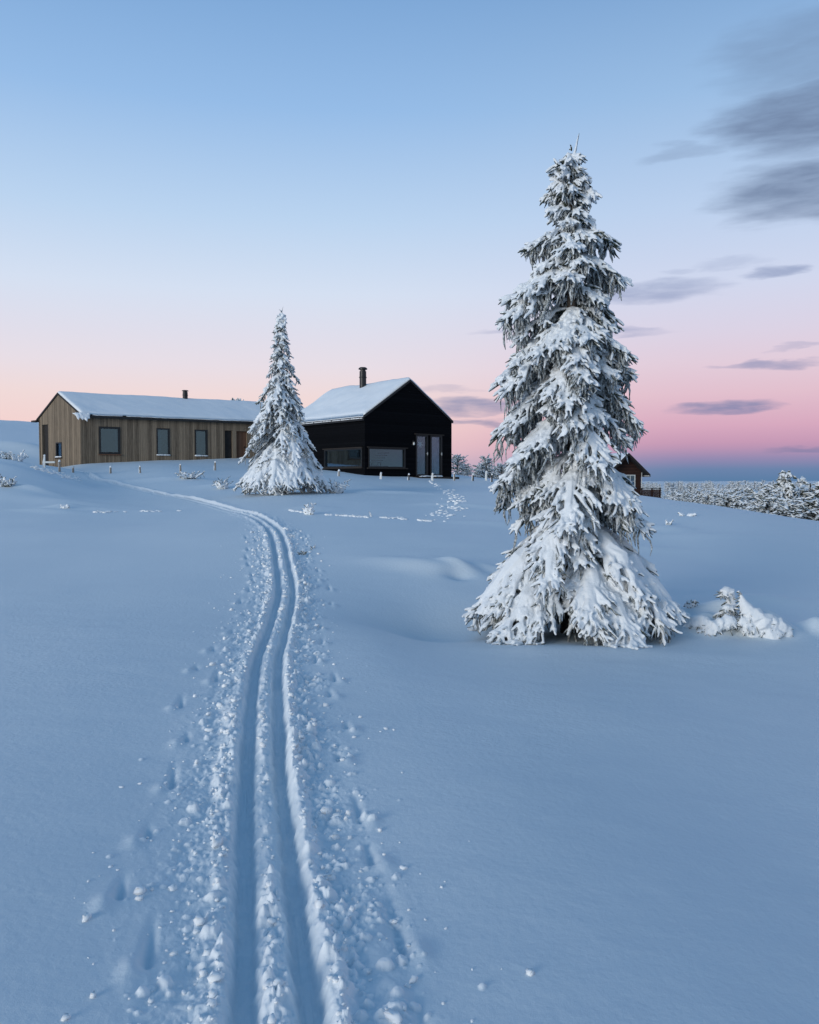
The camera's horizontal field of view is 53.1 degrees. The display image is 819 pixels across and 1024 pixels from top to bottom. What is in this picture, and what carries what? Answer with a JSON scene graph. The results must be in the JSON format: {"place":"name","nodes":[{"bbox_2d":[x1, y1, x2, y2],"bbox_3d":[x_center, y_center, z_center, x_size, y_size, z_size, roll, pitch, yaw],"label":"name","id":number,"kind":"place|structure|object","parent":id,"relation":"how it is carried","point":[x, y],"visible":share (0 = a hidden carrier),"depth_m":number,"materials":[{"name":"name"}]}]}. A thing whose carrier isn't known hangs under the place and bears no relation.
{"place":"outdoors","nodes":[
{"label":"outdoors","id":0,"kind":"place"},
{"bbox_2d":[0,420,818,1023],"bbox_3d":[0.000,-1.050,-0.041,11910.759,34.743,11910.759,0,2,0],"label":"snow ground","id":1,"kind":"structure","parent":0,"point":[652,814],"depth_m":6.60,"materials":[{"name":"white snow"}]},
{"bbox_2d":[0,451,14,458],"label":"snowy shrub","id":2,"kind":"object","parent":1,"relation":"on","point":[6,455],"visible":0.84,"depth_m":43.50,"materials":[{"name":"white plant"}]},
{"bbox_2d":[0,473,16,486],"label":"snowy shrub","id":3,"kind":"object","parent":1,"relation":"on","point":[10,482],"visible":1,"depth_m":27.80,"materials":[{"name":"white snow"}]},
{"bbox_2d":[9,450,28,460],"bbox_3d":[-20.813,-2.988,43.673,0.960,0.669,0.914,-1,2,-26],"label":"snowy shrub","id":4,"kind":"object","parent":1,"relation":"on","point":[21,457],"visible":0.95,"depth_m":43.59,"materials":[{"name":"white snow"}]},
{"bbox_2d":[43,454,54,466],"bbox_3d":[-18.582,-2.441,42.215,0.625,1.073,0.132,0,2,0],"label":"stake","id":5,"kind":"object","parent":1,"relation":"on","point":[44,461],"visible":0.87,"depth_m":42.16,"materials":[{"name":"white paint"}]},
{"bbox_2d":[58,460,60,471],"bbox_3d":[-18.040,-2.189,42.200,0.121,1.029,0.129,0,2,0],"label":"stake","id":6,"kind":"object","parent":1,"relation":"on","point":[59,468],"visible":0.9,"depth_m":42.16,"materials":[{"name":"white wood"}]},
{"bbox_2d":[60,504,69,507],"bbox_3d":[-9.918,-0.148,23.541,0.296,0.174,0.236,2,3,39],"label":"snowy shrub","id":7,"kind":"object","parent":1,"relation":"on","point":[65,506],"visible":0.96,"depth_m":23.48,"materials":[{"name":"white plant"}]},
{"bbox_2d":[31,390,303,466],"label":"long house","id":8,"kind":"structure","parent":1,"relation":"on","point":[76,428],"depth_m":52.69,"materials":[{"name":"brown wood"}]},
{"bbox_2d":[44,425,48,465],"bbox_3d":[-23.597,-3.841,53.458,0.890,3.690,0.070,2,3,43],"label":"door","id":9,"kind":"structure","parent":8,"relation":"in","point":[45,426],"depth_m":53.53,"materials":[{"name":"wood"}]},
{"bbox_2d":[54,442,61,458],"bbox_3d":[-22.239,-3.907,51.954,0.931,1.024,0.216,2,3,43],"label":"window","id":10,"kind":"structure","parent":8,"relation":"in","point":[58,444],"depth_m":52.04,"materials":[{"name":"blue glass"}]},
{"bbox_2d":[98,426,120,454],"bbox_3d":[-18.584,-4.399,50.760,1.353,1.756,0.200,-1,3,-32],"label":"window","id":11,"kind":"structure","parent":8,"relation":"in","point":[100,453],"depth_m":50.72,"materials":[{"name":"black metal"}]},
{"bbox_2d":[156,428,169,455],"bbox_3d":[-15.792,-4.482,52.495,0.905,1.762,0.214,-1,3,-32],"label":"window","id":12,"kind":"structure","parent":8,"relation":"in","point":[157,429],"depth_m":52.49,"materials":[{"name":"black metal"}]},
{"bbox_2d":[195,430,207,455],"bbox_3d":[-13.699,-4.525,53.816,0.900,1.752,0.229,-2,3,-35],"label":"window","id":13,"kind":"structure","parent":8,"relation":"in","point":[195,430],"depth_m":53.89,"materials":[{"name":"black metal"}]},
{"bbox_2d":[225,431,231,457],"bbox_3d":[-12.188,-3.756,54.979,0.506,3.401,0.070,-1,3,-32],"label":"door","id":14,"kind":"structure","parent":8,"relation":"in","point":[228,434],"depth_m":54.94,"materials":[{"name":"glass"}]},
{"bbox_2d":[236,431,245,457],"bbox_3d":[-11.399,-3.764,55.446,0.750,3.381,0.115,-1,3,-32],"label":"door","id":15,"kind":"structure","parent":8,"relation":"in","point":[240,435],"depth_m":55.39,"materials":[{"name":"brown wood"}]},
{"bbox_2d":[174,471,204,478],"bbox_3d":[-10.499,-1.763,39.495,1.440,0.456,1.338,0,2,0],"label":"snowy shrub","id":16,"kind":"object","parent":1,"relation":"on","point":[184,475],"visible":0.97,"depth_m":39.30,"materials":[{"name":"white snow"}]},
{"bbox_2d":[212,476,232,488],"bbox_3d":[-7.890,-1.139,34.345,0.785,0.739,0.880,-2,3,-39],"label":"snowy shrub","id":17,"kind":"object","parent":1,"relation":"on","point":[219,484],"visible":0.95,"depth_m":34.14,"materials":[{"name":"white plant"}]},
{"bbox_2d":[30,466,432,521],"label":"old ski track","id":18,"kind":"structure","parent":1,"relation":"on","point":[67,476],"depth_m":22.80,"materials":[{"name":"white snow"}]},
{"bbox_2d":[232,309,332,494],"bbox_3d":[-4.592,-4.020,29.894,3.629,6.895,3.903,0,2,0],"label":"spruce tree","id":19,"kind":"object","parent":1,"relation":"on","point":[282,462],"visible":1,"depth_m":29.31,"materials":[{"name":"white plant"}]},
{"bbox_2d":[302,502,316,514],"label":"sapling","id":20,"kind":"object","parent":1,"relation":"on","point":[308,510],"visible":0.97,"depth_m":19.90,"materials":[{"name":"white"}]},
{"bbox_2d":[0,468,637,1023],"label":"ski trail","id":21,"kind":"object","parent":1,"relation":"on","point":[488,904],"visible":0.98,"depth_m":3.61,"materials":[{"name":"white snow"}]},
{"bbox_2d":[60,527,534,1023],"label":"snow clods","id":22,"kind":"object","parent":21,"relation":"on","point":[392,1016],"visible":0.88,"depth_m":3.71,"materials":[{"name":"white snow"}]},
{"bbox_2d":[325,478,351,492],"bbox_3d":[-2.736,-0.926,30.265,0.950,0.684,1.011,1,2,22],"label":"snowy shrub","id":23,"kind":"object","parent":1,"relation":"on","point":[336,487],"visible":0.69,"depth_m":30.09,"materials":[{"name":"white snow"}]},
{"bbox_2d":[298,367,458,478],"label":"black house","id":24,"kind":"structure","parent":1,"relation":"on","point":[372,429],"depth_m":48.22,"materials":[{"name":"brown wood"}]},
{"bbox_2d":[324,448,362,467],"bbox_3d":[-3.838,-3.126,47.566,0.150,1.064,3.830,-2,3,-40],"label":"window","id":25,"kind":"structure","parent":24,"relation":"in","point":[353,457],"depth_m":47.61,"materials":[{"name":"black glass"}]},
{"bbox_2d":[368,448,405,467],"bbox_3d":[-1.307,-3.096,46.937,2.677,1.114,0.150,-2,3,-40],"label":"window","id":26,"kind":"structure","parent":24,"relation":"in","point":[404,450],"depth_m":46.95,"materials":[{"name":"black metal"}]},
{"bbox_2d":[416,435,427,475],"bbox_3d":[0.722,-3.358,48.590,0.932,2.416,0.175,-2,3,-40],"label":"door","id":27,"kind":"structure","parent":24,"relation":"in","point":[426,436],"depth_m":48.77,"materials":[{"name":"black wood"}]},
{"bbox_2d":[430,435,441,475],"bbox_3d":[1.598,-3.386,49.313,0.932,2.416,0.175,-2,3,-40],"label":"door","id":28,"kind":"structure","parent":24,"relation":"in","point":[438,439],"depth_m":49.44,"materials":[{"name":"black wood"}]},
{"bbox_2d":[452,454,467,475],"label":"frosted pine","id":29,"kind":"object","parent":1,"relation":"on","point":[457,458],"visible":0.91,"depth_m":63.77,"materials":[{"name":"white plant"}]},
{"bbox_2d":[461,463,472,475],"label":"frosted pine","id":30,"kind":"object","parent":1,"relation":"on","point":[468,469],"visible":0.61,"depth_m":69.77,"materials":[{"name":"white plant"}]},
{"bbox_2d":[471,465,484,477],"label":"frosted pine","id":31,"kind":"object","parent":1,"relation":"on","point":[475,472],"visible":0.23,"depth_m":77.73,"materials":[{"name":"white plant"}]},
{"bbox_2d":[472,454,495,477],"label":"frosted pine","id":32,"kind":"object","parent":1,"relation":"on","point":[485,465],"visible":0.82,"depth_m":71.72,"materials":[{"name":"white plant"}]},
{"bbox_2d":[494,462,506,478],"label":"frosted pine","id":33,"kind":"object","parent":1,"relation":"on","point":[500,468],"visible":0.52,"depth_m":75.60,"materials":[{"name":"white plant"}]},
{"bbox_2d":[462,135,689,649],"bbox_3d":[1.994,-1.469,9.842,2.624,5.984,2.489,0,2,12],"label":"spruce tree","id":34,"kind":"object","parent":1,"relation":"on","point":[573,563],"visible":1,"depth_m":9.39,"materials":[{"name":"white plant"}]},
{"bbox_2d":[611,453,650,494],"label":"cabin","id":35,"kind":"object","parent":1,"relation":"on","point":[634,470],"visible":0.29,"depth_m":84.69,"materials":[{"name":"red wood"}]},
{"bbox_2d":[641,488,660,497],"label":"deck railing","id":36,"kind":"object","parent":1,"relation":"on","point":[652,493],"visible":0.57,"depth_m":83.94,"materials":[{"name":"brown wood"}]},
{"bbox_2d":[670,492,692,500],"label":"frosted pine","id":37,"kind":"object","parent":1,"relation":"on","point":[676,498],"visible":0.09,"depth_m":159.24,"materials":[{"name":"white plant"}]},
{"bbox_2d":[680,490,689,501],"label":"frosted spruce","id":38,"kind":"object","parent":1,"relation":"on","point":[685,495],"visible":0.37,"depth_m":69.97,"materials":[{"name":"white plant"}]},
{"bbox_2d":[678,512,696,515],"bbox_3d":[7.672,0.074,22.658,0.491,0.149,0.210,0,2,0],"label":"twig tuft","id":39,"kind":"object","parent":1,"relation":"on","point":[688,514],"visible":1,"depth_m":22.59,"materials":[{"name":"white"}]},
{"bbox_2d":[684,599,698,607],"bbox_3d":[3.560,1.171,10.277,0.171,0.164,0.178,-1,3,-32],"label":"twig tuft","id":40,"kind":"object","parent":1,"relation":"on","point":[690,604],"visible":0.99,"depth_m":10.25,"materials":[{"name":"white"}]},
{"bbox_2d":[685,491,713,502],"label":"frosted pine","id":41,"kind":"object","parent":1,"relation":"on","point":[695,494],"visible":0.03,"depth_m":58.00,"materials":[{"name":"white plant"}]},
{"bbox_2d":[694,492,716,504],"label":"frosted pine","id":42,"kind":"object","parent":1,"relation":"on","point":[707,496],"visible":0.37,"depth_m":49.92,"materials":[{"name":"white plant"}]},
{"bbox_2d":[691,490,723,502],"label":"frosted pine","id":43,"kind":"object","parent":1,"relation":"on","point":[699,496],"visible":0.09,"depth_m":51.98,"materials":[{"name":"white plant"}]},
{"bbox_2d":[688,491,730,502],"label":"frosted pine","id":44,"kind":"object","parent":1,"relation":"on","point":[728,492],"depth_m":55.59,"materials":[{"name":"white plant"}]},
{"bbox_2d":[682,612,741,636],"bbox_3d":[3.558,1.346,9.697,0.765,0.327,0.328,1,2,16],"label":"buried sapling","id":45,"kind":"object","parent":1,"relation":"on","point":[716,625],"visible":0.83,"depth_m":9.63,"materials":[{"name":"white"}]},
{"bbox_2d":[712,586,739,618],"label":"buried sapling","id":46,"kind":"object","parent":1,"relation":"on","point":[727,594],"visible":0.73,"depth_m":9.82,"materials":[{"name":"white"}]},
{"bbox_2d":[706,490,748,507],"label":"frosted pine","id":47,"kind":"object","parent":1,"relation":"on","point":[723,500],"visible":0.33,"depth_m":45.82,"materials":[{"name":"white plant"}]},
{"bbox_2d":[642,480,813,499],"bbox_3d":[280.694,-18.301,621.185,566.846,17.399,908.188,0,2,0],"label":"wood","id":48,"kind":"object","parent":1,"relation":"on","point":[679,485],"visible":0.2,"depth_m":631.85,"materials":[{"name":"white plant"}]},
{"bbox_2d":[720,491,757,495],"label":"frosted pine","id":49,"kind":"object","parent":1,"relation":"on","point":[745,492],"visible":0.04,"depth_m":51.81,"materials":[{"name":"white plant"}]},
{"bbox_2d":[730,500,761,508],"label":"frosted pine","id":50,"kind":"object","parent":1,"relation":"on","point":[745,504],"visible":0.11,"depth_m":44.00,"materials":[{"name":"white plant"}]},
{"bbox_2d":[739,489,756,502],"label":"frosted pine","id":51,"kind":"object","parent":1,"relation":"on","point":[748,497],"visible":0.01,"depth_m":47.46,"materials":[{"name":"white plant"}]},
{"bbox_2d":[729,482,773,508],"bbox_3d":[19.563,0.217,44.836,3.806,3.664,4.059,0,2,-7],"label":"frosted pine","id":52,"kind":"object","parent":1,"relation":"on","point":[764,490],"visible":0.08,"depth_m":45.09,"materials":[{"name":"white plant"}]},
{"bbox_2d":[735,489,783,513],"bbox_3d":[16.820,0.167,39.111,2.578,2.514,2.418,-2,3,-43],"label":"frosted pine","id":53,"kind":"object","parent":1,"relation":"on","point":[767,501],"visible":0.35,"depth_m":38.97,"materials":[{"name":"white plant"}]},
{"bbox_2d":[734,591,793,639],"bbox_3d":[4.184,1.277,9.681,0.773,0.692,0.367,0,2,0],"label":"buried sapling","id":54,"kind":"object","parent":1,"relation":"on","point":[752,621],"visible":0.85,"depth_m":9.58,"materials":[{"name":"white"}]},
{"bbox_2d":[761,626,782,637],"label":"buried sapling","id":55,"kind":"object","parent":1,"relation":"on","point":[774,630],"visible":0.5,"depth_m":9.56,"materials":[{"name":"white"}]},
{"bbox_2d":[755,491,799,511],"bbox_3d":[17.861,0.322,40.281,3.151,2.728,2.955,0,2,-6],"label":"frosted pine","id":56,"kind":"object","parent":1,"relation":"on","point":[795,493],"visible":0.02,"depth_m":39.92,"materials":[{"name":"white plant"}]},
{"bbox_2d":[771,470,795,511],"bbox_3d":[18.354,0.235,39.974,2.063,4.565,1.919,2,3,40],"label":"frosted spruce","id":57,"kind":"object","parent":1,"relation":"on","point":[784,484],"visible":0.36,"depth_m":39.78,"materials":[{"name":"white plant"}]},
{"bbox_2d":[768,480,811,488],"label":"frosted pine","id":58,"kind":"object","parent":1,"relation":"on","point":[805,483],"visible":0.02,"depth_m":47.08,"materials":[{"name":"white plant"}]},
{"bbox_2d":[768,495,818,519],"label":"frosted pine","id":59,"kind":"object","parent":1,"relation":"on","point":[780,511],"visible":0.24,"depth_m":36.70,"materials":[{"name":"white plant"}]},
{"bbox_2d":[771,489,818,503],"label":"frosted pine","id":60,"kind":"object","parent":1,"relation":"on","point":[805,492],"visible":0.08,"depth_m":40.22,"materials":[{"name":"white plant"}]},
{"bbox_2d":[778,497,818,520],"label":"frosted pine","id":61,"kind":"object","parent":1,"relation":"on","point":[810,506],"visible":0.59,"depth_m":35.76,"materials":[{"name":"white plant"}]},
{"bbox_2d":[792,482,818,491],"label":"frosted pine","id":62,"kind":"object","parent":1,"relation":"on","point":[814,487],"visible":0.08,"depth_m":42.01,"materials":[{"name":"white plant"}]},
{"bbox_2d":[793,476,818,487],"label":"frosted pine","id":63,"kind":"object","parent":1,"relation":"on","point":[802,478],"visible":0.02,"depth_m":50.87,"materials":[{"name":"white plant"}]},
{"bbox_2d":[802,491,818,500],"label":"frosted pine","id":64,"kind":"object","parent":1,"relation":"on","point":[817,495],"visible":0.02,"depth_m":39.78,"materials":[{"name":"white plant"}]},
{"bbox_2d":[0,0,818,480],"label":"sky","id":65,"kind":"structure","parent":0,"point":[177,177],"materials":[{"name":"blue"}]},
{"bbox_2d":[425,480,468,521],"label":"trodden snow","id":66,"kind":"structure","parent":0,"point":[448,501],"depth_m":23.54,"materials":[{"name":"white snow"}]}
]}

